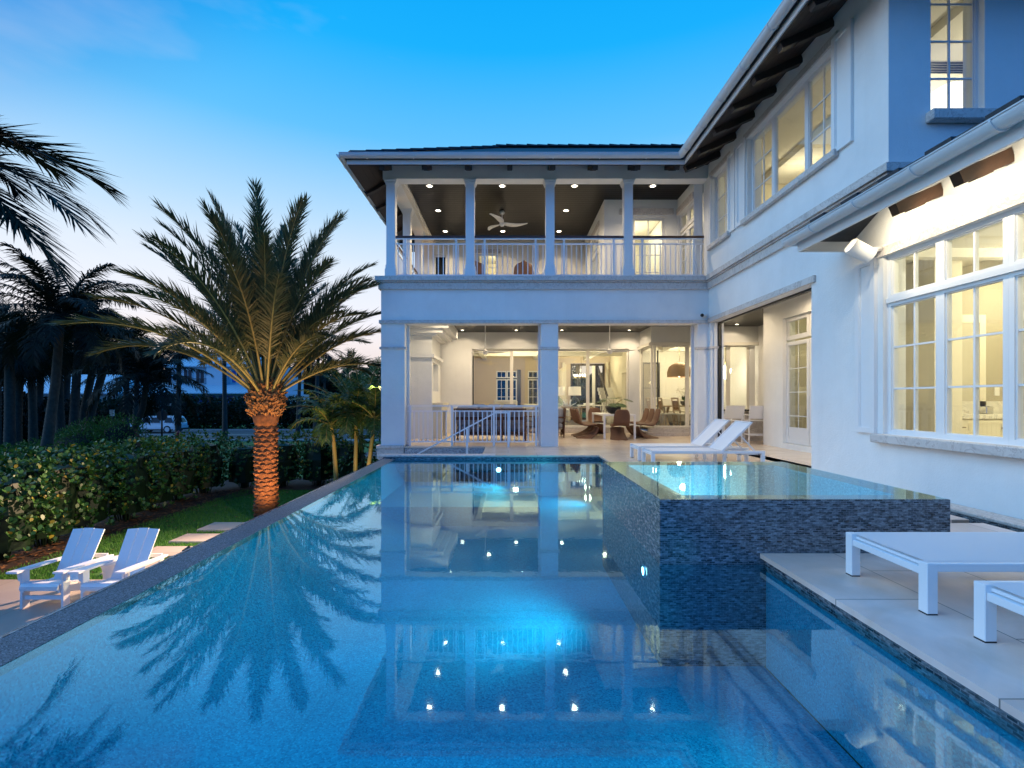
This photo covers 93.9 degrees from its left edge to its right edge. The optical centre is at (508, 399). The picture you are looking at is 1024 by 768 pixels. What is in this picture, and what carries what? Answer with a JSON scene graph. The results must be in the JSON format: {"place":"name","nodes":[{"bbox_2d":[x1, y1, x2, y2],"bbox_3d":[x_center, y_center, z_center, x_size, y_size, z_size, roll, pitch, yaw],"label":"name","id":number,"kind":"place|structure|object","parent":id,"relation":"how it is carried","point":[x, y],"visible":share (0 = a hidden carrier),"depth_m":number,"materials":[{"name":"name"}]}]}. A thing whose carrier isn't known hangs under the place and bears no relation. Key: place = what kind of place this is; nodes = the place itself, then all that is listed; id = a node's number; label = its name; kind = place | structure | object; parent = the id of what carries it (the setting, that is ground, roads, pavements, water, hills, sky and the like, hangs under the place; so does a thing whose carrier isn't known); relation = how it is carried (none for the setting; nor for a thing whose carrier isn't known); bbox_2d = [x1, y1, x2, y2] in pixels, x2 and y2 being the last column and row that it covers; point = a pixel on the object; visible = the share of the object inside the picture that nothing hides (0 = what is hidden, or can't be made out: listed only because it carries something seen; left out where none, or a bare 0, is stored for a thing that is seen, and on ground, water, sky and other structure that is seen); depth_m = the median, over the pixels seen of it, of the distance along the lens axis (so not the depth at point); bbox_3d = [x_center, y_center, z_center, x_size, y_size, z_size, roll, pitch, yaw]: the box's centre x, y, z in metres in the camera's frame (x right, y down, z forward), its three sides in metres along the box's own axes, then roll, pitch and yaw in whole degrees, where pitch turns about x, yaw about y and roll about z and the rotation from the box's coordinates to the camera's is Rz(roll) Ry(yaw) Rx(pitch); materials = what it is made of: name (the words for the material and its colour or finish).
{"place":"outdoors","nodes":[
{"label":"outdoors","id":0,"kind":"place"},
{"bbox_2d":[151,345,308,423],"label":"neighbour house","id":1,"kind":"structure","parent":0,"point":[235,389],"depth_m":73.60,"materials":[{"name":"paint"}]},
{"bbox_2d":[0,0,781,378],"label":"sky","id":2,"kind":"structure","parent":0,"point":[175,99],"materials":[{"name":"blue"}]},
{"bbox_2d":[140,430,646,439],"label":"road","id":3,"kind":"structure","parent":0,"point":[215,431],"depth_m":51.84,"materials":[{"name":"asphalt"}]},
{"bbox_2d":[130,415,188,432],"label":"parked car","id":4,"kind":"object","parent":3,"relation":"on","point":[168,425],"visible":0.54,"depth_m":52.57,"materials":[{"name":"white paint"}]},
{"bbox_2d":[0,411,862,767],"bbox_3d":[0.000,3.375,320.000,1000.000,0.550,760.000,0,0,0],"label":"ground","id":5,"kind":"structure","parent":0,"point":[250,501],"depth_m":12.62,"materials":[{"name":"plant"}]},
{"bbox_2d":[0,442,38,466],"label":"bush","id":6,"kind":"object","parent":5,"relation":"on","point":[12,447],"visible":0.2,"depth_m":22.80,"materials":[{"name":"green plant"}]},
{"bbox_2d":[0,302,66,449],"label":"cabbage palm","id":7,"kind":"object","parent":5,"relation":"on","point":[9,429],"visible":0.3,"depth_m":23.86,"materials":[{"name":"green plant"}]},
{"bbox_2d":[0,327,67,446],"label":"cabbage palm","id":8,"kind":"object","parent":5,"relation":"on","point":[20,381],"visible":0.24,"depth_m":25.90,"materials":[{"name":"green plant"}]},
{"bbox_2d":[3,330,68,442],"bbox_3d":[-30.000,-0.957,29.933,4.268,9.224,4.217,0,0,42],"label":"cabbage palm","id":9,"kind":"object","parent":5,"relation":"on","point":[32,418],"visible":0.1,"depth_m":29.86,"materials":[{"name":"green plant"}]},
{"bbox_2d":[25,365,72,444],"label":"cabbage palm","id":10,"kind":"object","parent":5,"relation":"on","point":[40,395],"visible":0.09,"depth_m":32.90,"materials":[{"name":"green plant"}]},
{"bbox_2d":[0,579,102,635],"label":"terrace","id":11,"kind":"structure","parent":5,"relation":"on","point":[13,615],"depth_m":7.13,"materials":[{"name":"stone"}]},
{"bbox_2d":[6,528,113,608],"bbox_3d":[-6.830,2.574,7.387,0.830,0.982,0.974,0,0,0],"label":"adirondack chair","id":12,"kind":"object","parent":11,"relation":"on","point":[81,548],"visible":0.88,"depth_m":7.31,"materials":[{"name":"wood"}]},
{"bbox_2d":[99,555,118,579],"bbox_3d":[-6.380,2.837,7.850,0.550,0.455,0.550,0,0,0],"label":"drum table","id":13,"kind":"object","parent":11,"relation":"on","point":[107,570],"visible":0.14,"depth_m":7.64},
{"bbox_2d":[68,528,167,597],"bbox_3d":[-5.940,2.574,7.387,0.830,0.982,0.974,0,0,0],"label":"adirondack chair","id":14,"kind":"object","parent":11,"relation":"on","point":[135,555],"visible":0.57,"depth_m":7.55,"materials":[{"name":"wood"}]},
{"bbox_2d":[1,386,104,446],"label":"undergrowth","id":15,"kind":"object","parent":5,"relation":"on","point":[25,415],"visible":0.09,"depth_m":32.83,"materials":[{"name":"green plant"}]},
{"bbox_2d":[31,313,86,439],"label":"cabbage palm","id":16,"kind":"object","parent":5,"relation":"on","point":[60,421],"visible":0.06,"depth_m":28.89,"materials":[{"name":"green plant"}]},
{"bbox_2d":[0,115,127,297],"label":"coconut palm","id":17,"kind":"object","parent":5,"relation":"on","point":[28,147],"visible":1,"depth_m":7.47,"materials":[{"name":"green plant"}]},
{"bbox_2d":[46,341,85,402],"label":"cabbage palm","id":18,"kind":"object","parent":5,"relation":"on","point":[67,388],"visible":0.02,"depth_m":33.89,"materials":[{"name":"brown plant"}]},
{"bbox_2d":[0,241,148,456],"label":"coconut palm","id":19,"kind":"object","parent":5,"relation":"on","point":[56,336],"visible":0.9,"depth_m":18.62,"materials":[{"name":"green plant"}]},
{"bbox_2d":[37,424,111,461],"bbox_3d":[-21.102,2.494,23.609,4.065,2.587,2.903,0,0,0],"label":"bush","id":20,"kind":"object","parent":5,"relation":"on","point":[78,438],"visible":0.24,"depth_m":23.07,"materials":[{"name":"green plant"}]},
{"bbox_2d":[2,375,149,423],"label":"neighbour bungalow","id":21,"kind":"object","parent":5,"relation":"on","point":[46,389],"visible":0.07,"depth_m":66.84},
{"bbox_2d":[37,290,121,427],"bbox_3d":[-24.115,-1.575,27.031,4.179,9.967,4.311,0,0,-36],"label":"cabbage palm","id":22,"kind":"object","parent":5,"relation":"on","point":[74,412],"visible":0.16,"depth_m":26.86,"materials":[{"name":"green plant"}]},
{"bbox_2d":[61,415,115,436],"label":"bush","id":23,"kind":"object","parent":5,"relation":"on","point":[92,422],"visible":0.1,"depth_m":24.68,"materials":[{"name":"green plant"}]},
{"bbox_2d":[65,306,131,428],"bbox_3d":[-25.552,-1.253,30.017,4.670,9.865,4.200,0,0,30],"label":"cabbage palm","id":24,"kind":"object","parent":5,"relation":"on","point":[88,390],"visible":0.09,"depth_m":29.84,"materials":[{"name":"green plant"}]},
{"bbox_2d":[69,310,139,427],"bbox_3d":[-23.337,-1.023,28.050,4.583,8.922,4.366,0,0,0],"label":"cabbage palm","id":25,"kind":"object","parent":5,"relation":"on","point":[99,382],"visible":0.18,"depth_m":27.86,"materials":[{"name":"green plant"}]},
{"bbox_2d":[88,412,150,459],"bbox_3d":[-19.588,2.181,24.084,2.914,3.173,2.946,0,0,0],"label":"bush","id":26,"kind":"object","parent":5,"relation":"on","point":[115,431],"visible":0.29,"depth_m":23.68,"materials":[{"name":"green plant"}]},
{"bbox_2d":[65,317,213,428],"bbox_3d":[-19.739,-0.475,25.985,6.724,7.455,6.852,0,0,0],"label":"coconut palm","id":27,"kind":"object","parent":5,"relation":"on","point":[150,381],"visible":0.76,"depth_m":25.34,"materials":[{"name":"green plant"}]},
{"bbox_2d":[0,489,314,578],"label":"grass","id":28,"kind":"structure","parent":5,"relation":"on","point":[47,576],"depth_m":11.81,"materials":[{"name":"plant"}]},
{"bbox_2d":[0,478,333,574],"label":"planting bed","id":29,"kind":"object","parent":5,"relation":"on","point":[297,484],"visible":0.33,"depth_m":13.02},
{"bbox_2d":[0,454,62,560],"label":"hedge shrub","id":30,"kind":"object","parent":29,"relation":"on","point":[19,518],"visible":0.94,"depth_m":9.16,"materials":[{"name":"green plant"}]},
{"bbox_2d":[0,442,101,546],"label":"hedge shrub","id":31,"kind":"object","parent":29,"relation":"on","point":[67,495],"visible":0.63,"depth_m":10.10,"materials":[{"name":"green plant"}]},
{"bbox_2d":[34,441,128,531],"bbox_3d":[-10.002,2.054,11.210,1.827,2.101,1.759,0,0,0],"label":"hedge shrub","id":32,"kind":"object","parent":29,"relation":"on","point":[102,492],"visible":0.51,"depth_m":11.12,"materials":[{"name":"green plant"}]},
{"bbox_2d":[83,437,169,521],"bbox_3d":[-9.839,2.024,12.295,1.848,2.159,1.794,0,0,0],"label":"hedge shrub","id":33,"kind":"object","parent":29,"relation":"on","point":[138,494],"visible":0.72,"depth_m":12.09,"materials":[{"name":"green plant"}]},
{"bbox_2d":[0,490,287,568],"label":"fallen leaves","id":34,"kind":"object","parent":29,"relation":"on","point":[105,531],"visible":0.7,"depth_m":11.90,"materials":[{"name":"brown plant"}]},
{"bbox_2d":[111,435,187,510],"bbox_3d":[-10.067,2.040,13.497,1.849,2.127,1.782,0,0,0],"label":"hedge shrub","id":35,"kind":"object","parent":29,"relation":"on","point":[166,494],"visible":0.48,"depth_m":13.43,"materials":[{"name":"green plant"}]},
{"bbox_2d":[144,432,210,500],"bbox_3d":[-10.208,2.063,14.691,1.845,2.083,1.788,0,0,0],"label":"hedge shrub","id":36,"kind":"object","parent":29,"relation":"on","point":[191,463],"visible":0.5,"depth_m":14.59,"materials":[{"name":"green plant"}]},
{"bbox_2d":[172,429,233,493],"bbox_3d":[-10.126,2.042,15.887,1.861,2.125,1.767,0,0,0],"label":"hedge shrub","id":37,"kind":"object","parent":29,"relation":"on","point":[215,462],"visible":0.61,"depth_m":15.75,"materials":[{"name":"green plant"}]},
{"bbox_2d":[217,436,254,487],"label":"hedge shrub","id":38,"kind":"object","parent":29,"relation":"on","point":[242,463],"visible":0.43,"depth_m":16.46,"materials":[{"name":"green plant"}]},
{"bbox_2d":[277,430,309,486],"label":"hedge shrub","id":39,"kind":"object","parent":29,"relation":"on","point":[287,464],"visible":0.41,"depth_m":16.88,"materials":[{"name":"green plant"}]},
{"bbox_2d":[292,428,344,485],"bbox_3d":[-6.888,2.058,17.395,1.813,2.092,1.716,0,0,0],"label":"hedge shrub","id":40,"kind":"object","parent":29,"relation":"on","point":[315,461],"visible":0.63,"depth_m":16.97,"materials":[{"name":"green plant"}]},
{"bbox_2d":[324,431,376,482],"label":"hedge shrub","id":41,"kind":"object","parent":29,"relation":"on","point":[345,452],"visible":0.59,"depth_m":16.88,"materials":[{"name":"green plant"}]},
{"bbox_2d":[151,546,192,557],"bbox_3d":[-6.675,3.087,9.696,1.350,0.065,0.628,0,0,0],"label":"stepping stone","id":42,"kind":"object","parent":5,"relation":"on","point":[170,551],"visible":0.22,"depth_m":9.78,"materials":[{"name":"stone"}]},
{"bbox_2d":[161,330,200,438],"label":"cabbage palm","id":43,"kind":"object","parent":5,"relation":"on","point":[177,394],"visible":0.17,"depth_m":43.83,"materials":[{"name":"green plant"}]},
{"bbox_2d":[169,534,218,542],"bbox_3d":[-6.675,3.087,10.651,1.350,0.065,0.611,0,0,0],"label":"stepping stone","id":44,"kind":"object","parent":5,"relation":"on","point":[193,538],"visible":0.5,"depth_m":10.55,"materials":[{"name":"stone"}]},
{"bbox_2d":[43,393,378,428],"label":"hedge","id":45,"kind":"object","parent":5,"relation":"on","point":[208,414],"visible":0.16,"depth_m":60.36,"materials":[{"name":"green plant"}]},
{"bbox_2d":[46,177,383,517],"bbox_3d":[-6.460,-1.108,12.306,7.392,8.515,7.640,0,0,-29],"label":"date palm","id":46,"kind":"object","parent":5,"relation":"on","point":[263,305],"visible":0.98,"depth_m":11.52,"materials":[{"name":"green plant"}]},
{"bbox_2d":[207,324,227,435],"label":"cabbage palm","id":47,"kind":"object","parent":5,"relation":"on","point":[224,405],"visible":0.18,"depth_m":47.84,"materials":[{"name":"brown plant"}]},
{"bbox_2d":[197,522,243,531],"bbox_3d":[-6.675,3.087,11.626,1.350,0.065,0.699,0,0,0],"label":"stepping stone","id":48,"kind":"object","parent":5,"relation":"on","point":[219,526],"visible":0.5,"depth_m":11.55,"materials":[{"name":"stone"}]},
{"bbox_2d":[1,348,601,411],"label":"trees","id":49,"kind":"object","parent":5,"relation":"on","point":[330,387],"visible":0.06,"depth_m":142.91,"materials":[{"name":"green plant"}]},
{"bbox_2d":[289,343,321,431],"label":"coconut palm","id":50,"kind":"object","parent":5,"relation":"on","point":[299,406],"visible":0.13,"depth_m":49.85,"materials":[{"name":"green plant"}]},
{"bbox_2d":[296,331,346,437],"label":"coconut palm","id":51,"kind":"object","parent":5,"relation":"on","point":[328,357],"visible":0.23,"depth_m":45.86,"materials":[{"name":"green plant"}]},
{"bbox_2d":[286,389,370,480],"bbox_3d":[-5.283,1.390,14.478,2.553,3.423,2.532,0,0,-36],"label":"christmas palm","id":52,"kind":"object","parent":5,"relation":"on","point":[321,431],"visible":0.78,"depth_m":14.16,"materials":[{"name":"green plant"}]},
{"bbox_2d":[285,347,380,443],"bbox_3d":[-5.634,0.616,18.040,5.591,4.968,5.867,0,0,0],"label":"areca palm","id":53,"kind":"object","parent":5,"relation":"on","point":[368,380],"visible":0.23,"depth_m":17.46,"materials":[{"name":"green plant"}]},
{"bbox_2d":[312,376,380,471],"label":"christmas palm","id":54,"kind":"object","parent":5,"relation":"on","point":[344,428],"visible":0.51,"depth_m":14.33,"materials":[{"name":"green plant"}]},
{"bbox_2d":[327,377,380,464],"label":"christmas palm","id":55,"kind":"object","parent":5,"relation":"on","point":[375,416],"visible":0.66,"depth_m":13.89,"materials":[{"name":"green plant"}]},
{"bbox_2d":[0,454,1023,767],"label":"swimming pool","id":56,"kind":"structure","parent":5,"relation":"on","point":[448,632],"depth_m":3.17,"materials":[{"name":"liquid"}]},
{"bbox_2d":[307,459,603,505],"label":"water","id":57,"kind":"structure","parent":56,"relation":"in","point":[399,479],"depth_m":7.35,"materials":[{"name":"liquid"}]},
{"bbox_2d":[603,462,949,665],"bbox_3d":[2.223,1.374,4.687,2.196,1.252,2.186,0,0,0],"label":"spa","id":58,"kind":"object","parent":56,"relation":"on","point":[684,564],"visible":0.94,"depth_m":3.59,"materials":[{"name":"tile"}]},
{"bbox_2d":[604,462,897,487],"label":"water","id":59,"kind":"structure","parent":58,"relation":"in","point":[782,470],"depth_m":5.13,"materials":[{"name":"liquid"}]},
{"bbox_2d":[496,366,582,409],"bbox_3d":[0.417,-0.044,27.510,7.839,5.487,2.748,0,0,0],"label":"garden","id":60,"kind":"object","parent":5,"relation":"on","point":[532,394],"visible":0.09,"depth_m":26.85,"materials":[{"name":"green plant"}]},
{"bbox_2d":[336,0,1023,519],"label":"house","id":61,"kind":"structure","parent":5,"relation":"on","point":[822,136],"depth_m":9.53,"materials":[{"name":"paint"}]},
{"bbox_2d":[434,255,446,273],"bbox_3d":[-2.385,-4.070,16.895,0.470,2.060,0.070,0,0,0],"label":"balcony door","id":62,"kind":"structure","parent":61,"relation":"in","point":[435,256],"depth_m":16.89,"materials":[{"name":"white glass"}]},
{"bbox_2d":[496,371,516,399],"bbox_3d":[-0.075,-0.350,23.065,0.990,2.100,0.070,0,0,0],"label":"window","id":63,"kind":"structure","parent":61,"relation":"in","point":[506,388],"depth_m":23.03,"materials":[{"name":"white wood"}]},
{"bbox_2d":[488,210,527,229],"bbox_3d":[-0.008,-5.380,14.212,1.175,0.460,1.339,0,0,-4],"label":"ceiling fan","id":64,"kind":"object","parent":61,"relation":"hanging from","point":[500,220],"visible":1,"depth_m":14.21,"materials":[{"name":"white paint"}]},
{"bbox_2d":[514,260,533,273],"bbox_3d":[0.470,-3.585,14.440,0.640,1.116,0.640,0,0,0],"label":"balcony chair","id":65,"kind":"object","parent":61,"relation":"on","point":[524,268],"visible":0.27,"depth_m":14.23,"materials":[{"name":"wicker"}]},
{"bbox_2d":[472,349,627,426],"bbox_3d":[1.482,-0.420,16.812,5.477,2.720,0.095,0,0,0],"label":"sliding door","id":66,"kind":"structure","parent":61,"relation":"in","point":[511,350],"depth_m":16.80,"materials":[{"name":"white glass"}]},
{"bbox_2d":[571,364,604,419],"bbox_3d":[3.825,-0.400,23.075,1.650,2.700,0.070,0,0,0],"label":"front door","id":67,"kind":"structure","parent":61,"relation":"in","point":[577,366],"depth_m":23.04,"materials":[{"name":"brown wood"}]},
{"bbox_2d":[641,346,652,426],"bbox_3d":[4.660,-0.440,16.100,0.060,2.660,1.200,0,0,0],"label":"sliding door","id":68,"kind":"structure","parent":61,"relation":"in","point":[649,347],"depth_m":16.16,"materials":[{"name":"white metal"}]},
{"bbox_2d":[620,208,673,273],"bbox_3d":[3.870,-4.200,13.440,1.500,2.300,0.180,0,0,0],"label":"balcony door","id":69,"kind":"structure","parent":61,"relation":"in","point":[636,211],"depth_m":13.46,"materials":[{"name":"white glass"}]},
{"bbox_2d":[643,362,659,412],"bbox_3d":[5.700,-0.475,19.115,0.700,2.050,0.070,0,0,0],"label":"interior window","id":70,"kind":"structure","parent":61,"relation":"in","point":[643,362],"depth_m":19.08,"materials":[{"name":"white metal"}]},
{"bbox_2d":[658,398,677,425],"bbox_3d":[5.516,0.436,16.550,0.612,1.032,0.480,0,0,0],"label":"indoor dining chair","id":71,"kind":"object","parent":61,"relation":"on","point":[660,406],"visible":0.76,"depth_m":16.36,"materials":[{"name":"brown wood"}]},
{"bbox_2d":[647,397,690,421],"bbox_3d":[6.400,0.375,18.620,1.800,0.950,0.640,0,0,0],"label":"dining table","id":72,"kind":"object","parent":61,"relation":"on","point":[666,400],"visible":0.15,"depth_m":18.75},
{"bbox_2d":[667,362,690,377],"bbox_3d":[6.220,-1.430,17.400,0.850,1.200,0.844,0,0,0],"label":"basket pendant","id":73,"kind":"object","parent":61,"relation":"hanging from","point":[676,370],"visible":0.9,"depth_m":17.11,"materials":[{"name":"brown wicker"}]},
{"bbox_2d":[680,202,693,273],"bbox_3d":[4.824,-4.095,12.790,0.072,2.090,1.120,0,0,0],"label":"balcony door","id":74,"kind":"structure","parent":61,"relation":"in","point":[685,230],"depth_m":12.80,"materials":[{"name":"white wood"}]},
{"bbox_2d":[653,346,748,427],"bbox_3d":[6.230,-0.443,15.430,3.060,2.665,0.100,0,0,0],"label":"sliding door","id":75,"kind":"structure","parent":61,"relation":"in","point":[654,347],"depth_m":15.42,"materials":[{"name":"white metal"}]},
{"bbox_2d":[707,151,730,250],"bbox_3d":[5.010,-4.620,11.230,0.260,1.900,1.100,0,0,0],"label":"window","id":76,"kind":"structure","parent":61,"relation":"in","point":[719,239],"depth_m":11.45,"materials":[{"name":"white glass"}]},
{"bbox_2d":[740,30,838,225],"bbox_3d":[5.010,-4.620,8.630,0.260,1.900,2.900,0,0,0],"label":"window","id":77,"kind":"structure","parent":61,"relation":"in","point":[810,169],"depth_m":8.42,"materials":[{"name":"white wood"}]},
{"bbox_2d":[786,312,810,445],"bbox_3d":[6.704,-0.460,10.615,0.072,2.960,1.750,0,0,0],"label":"french door","id":78,"kind":"structure","parent":61,"relation":"in","point":[802,436],"depth_m":11.05,"materials":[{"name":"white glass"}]},
{"bbox_2d":[844,238,885,262],"bbox_3d":[4.723,-1.968,6.331,0.489,0.313,0.186,0,0,0],"label":"outdoor wall floodlight","id":79,"kind":"structure","parent":61,"relation":"attached to","point":[860,250],"depth_m":6.27,"materials":[{"name":"white paint"}]},
{"bbox_2d":[931,81,962,108],"bbox_3d":[7.000,-5.145,7.600,0.840,1.350,0.840,0,0,0],"label":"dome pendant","id":80,"kind":"object","parent":61,"relation":"hanging from","point":[939,97],"visible":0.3,"depth_m":7.34,"materials":[{"name":"glass"}]},
{"bbox_2d":[870,190,1023,459],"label":"window","id":81,"kind":"structure","parent":61,"relation":"in","point":[1011,272],"depth_m":5.26,"materials":[{"name":"white paint"}]},
{"bbox_2d":[926,0,997,122],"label":"window","id":82,"kind":"structure","parent":61,"relation":"in","point":[973,114],"depth_m":6.34,"materials":[{"name":"white wood"}]},
{"bbox_2d":[962,401,1002,436],"bbox_3d":[8.275,0.510,7.596,3.449,0.980,0.598,0,0,0],"label":"vanity cabinet","id":83,"kind":"object","parent":61,"relation":"attached to","point":[990,424],"visible":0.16,"depth_m":7.34,"materials":[{"name":"wood"}]},
{"bbox_2d":[537,407,565,437],"bbox_3d":[1.330,0.685,15.000,0.904,0.931,0.808,0,0,0],"label":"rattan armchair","id":84,"kind":"object","parent":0,"point":[561,417],"visible":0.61,"depth_m":14.66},
{"bbox_2d":[404,433,810,456],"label":"patio","id":85,"kind":"structure","parent":0,"point":[596,445],"depth_m":11.83,"materials":[{"name":"stone"}]},
{"bbox_2d":[454,404,526,440],"bbox_3d":[-0.500,0.630,13.611,2.068,1.041,0.930,0,0,0],"label":"rattan sofa","id":86,"kind":"object","parent":85,"relation":"on","point":[489,421],"visible":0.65,"depth_m":13.19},
{"bbox_2d":[516,407,537,435],"bbox_3d":[0.477,0.685,15.613,0.904,0.931,0.808,0,0,-25],"label":"rattan armchair","id":87,"kind":"object","parent":85,"relation":"on","point":[530,416],"visible":0.35,"depth_m":15.45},
{"bbox_2d":[575,409,598,438],"bbox_3d":[2.368,0.789,14.450,0.680,1.044,0.658,0,0,0],"label":"wicker chair","id":88,"kind":"object","parent":85,"relation":"on","point":[592,433],"visible":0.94,"depth_m":14.28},
{"bbox_2d":[588,408,602,433],"bbox_3d":[3.000,0.789,16.302,0.658,1.044,0.680,0,0,0],"label":"wicker chair","id":89,"kind":"object","parent":85,"relation":"on","point":[597,418],"visible":0.63,"depth_m":16.47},
{"bbox_2d":[592,413,635,438],"bbox_3d":[3.295,0.787,15.098,0.960,0.725,1.965,0,0,0],"label":"dining table","id":90,"kind":"object","parent":85,"relation":"on","point":[604,415],"visible":0.56,"depth_m":14.12,"materials":[{"name":"wood"}]},
{"bbox_2d":[593,398,632,413],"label":"potted plant","id":91,"kind":"object","parent":90,"relation":"on","point":[613,407],"visible":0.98,"depth_m":14.58,"materials":[{"name":"green plant"}]},
{"bbox_2d":[610,409,629,440],"bbox_3d":[3.240,0.789,13.898,0.658,1.044,0.680,0,0,0],"label":"wicker chair","id":92,"kind":"object","parent":85,"relation":"on","point":[621,417],"visible":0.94,"depth_m":13.71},
{"bbox_2d":[636,409,660,438],"bbox_3d":[4.213,0.789,14.450,0.680,1.044,0.658,0,0,0],"label":"wicker chair","id":93,"kind":"object","parent":85,"relation":"on","point":[653,422],"visible":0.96,"depth_m":14.30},
{"bbox_2d":[724,406,744,443],"bbox_3d":[5.906,0.648,12.789,0.530,1.003,0.622,0,0,-6],"label":"bar stool","id":94,"kind":"object","parent":85,"relation":"on","point":[734,412],"visible":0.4,"depth_m":12.54,"materials":[{"name":"white"}]},
{"bbox_2d":[724,409,762,440],"bbox_3d":[6.867,0.708,13.590,2.335,0.885,0.820,0,0,0],"label":"bar counter","id":95,"kind":"object","parent":85,"relation":"on","point":[756,426],"visible":0.03,"depth_m":13.40,"materials":[{"name":"stone"}]},
{"bbox_2d":[743,406,762,443],"bbox_3d":[6.607,0.648,12.690,0.530,1.003,0.622,0,0,12],"label":"bar stool","id":96,"kind":"object","parent":85,"relation":"on","point":[756,412],"visible":0.48,"depth_m":12.50,"materials":[{"name":"fabric"}]},
{"bbox_2d":[599,455,810,467],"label":"patio","id":97,"kind":"structure","parent":0,"point":[803,460],"depth_m":9.40,"materials":[{"name":"stone"}]},
{"bbox_2d":[630,419,740,460],"bbox_3d":[3.425,0.763,9.330,1.940,0.773,0.620,0,0,0],"label":"sun lounger","id":98,"kind":"object","parent":97,"relation":"on","point":[704,437],"visible":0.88,"depth_m":9.30,"materials":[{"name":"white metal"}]},
{"bbox_2d":[642,421,764,461],"bbox_3d":[3.427,0.763,8.490,1.940,0.773,0.620,0,0,0],"label":"sun lounger","id":99,"kind":"object","parent":97,"relation":"on","point":[729,435],"visible":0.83,"depth_m":8.37,"materials":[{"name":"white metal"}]},
{"bbox_2d":[950,511,1023,531],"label":"channel wall","id":100,"kind":"structure","parent":0,"point":[974,520],"depth_m":4.72,"materials":[{"name":"stone"}]},
{"bbox_2d":[950,503,1023,529],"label":"coping strip","id":101,"kind":"object","parent":100,"relation":"on","point":[1018,523],"depth_m":4.77,"materials":[{"name":"stone"}]},
{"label":"pool deck","id":102,"kind":"structure","parent":0,"visible":0},
{"bbox_2d":[760,523,1023,722],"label":"pool deck","id":103,"kind":"structure","parent":102,"relation":"on","point":[880,595],"depth_m":2.58,"materials":[{"name":"stone"}]},
{"bbox_2d":[846,532,1023,614],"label":"sun lounger","id":104,"kind":"object","parent":103,"relation":"on","point":[936,552],"visible":1,"depth_m":2.83,"materials":[{"name":"white metal"}]},
{"bbox_2d":[974,580,1023,642],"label":"sun lounger","id":105,"kind":"object","parent":103,"relation":"on","point":[989,596],"visible":1,"depth_m":2.26,"materials":[{"name":"white metal"}]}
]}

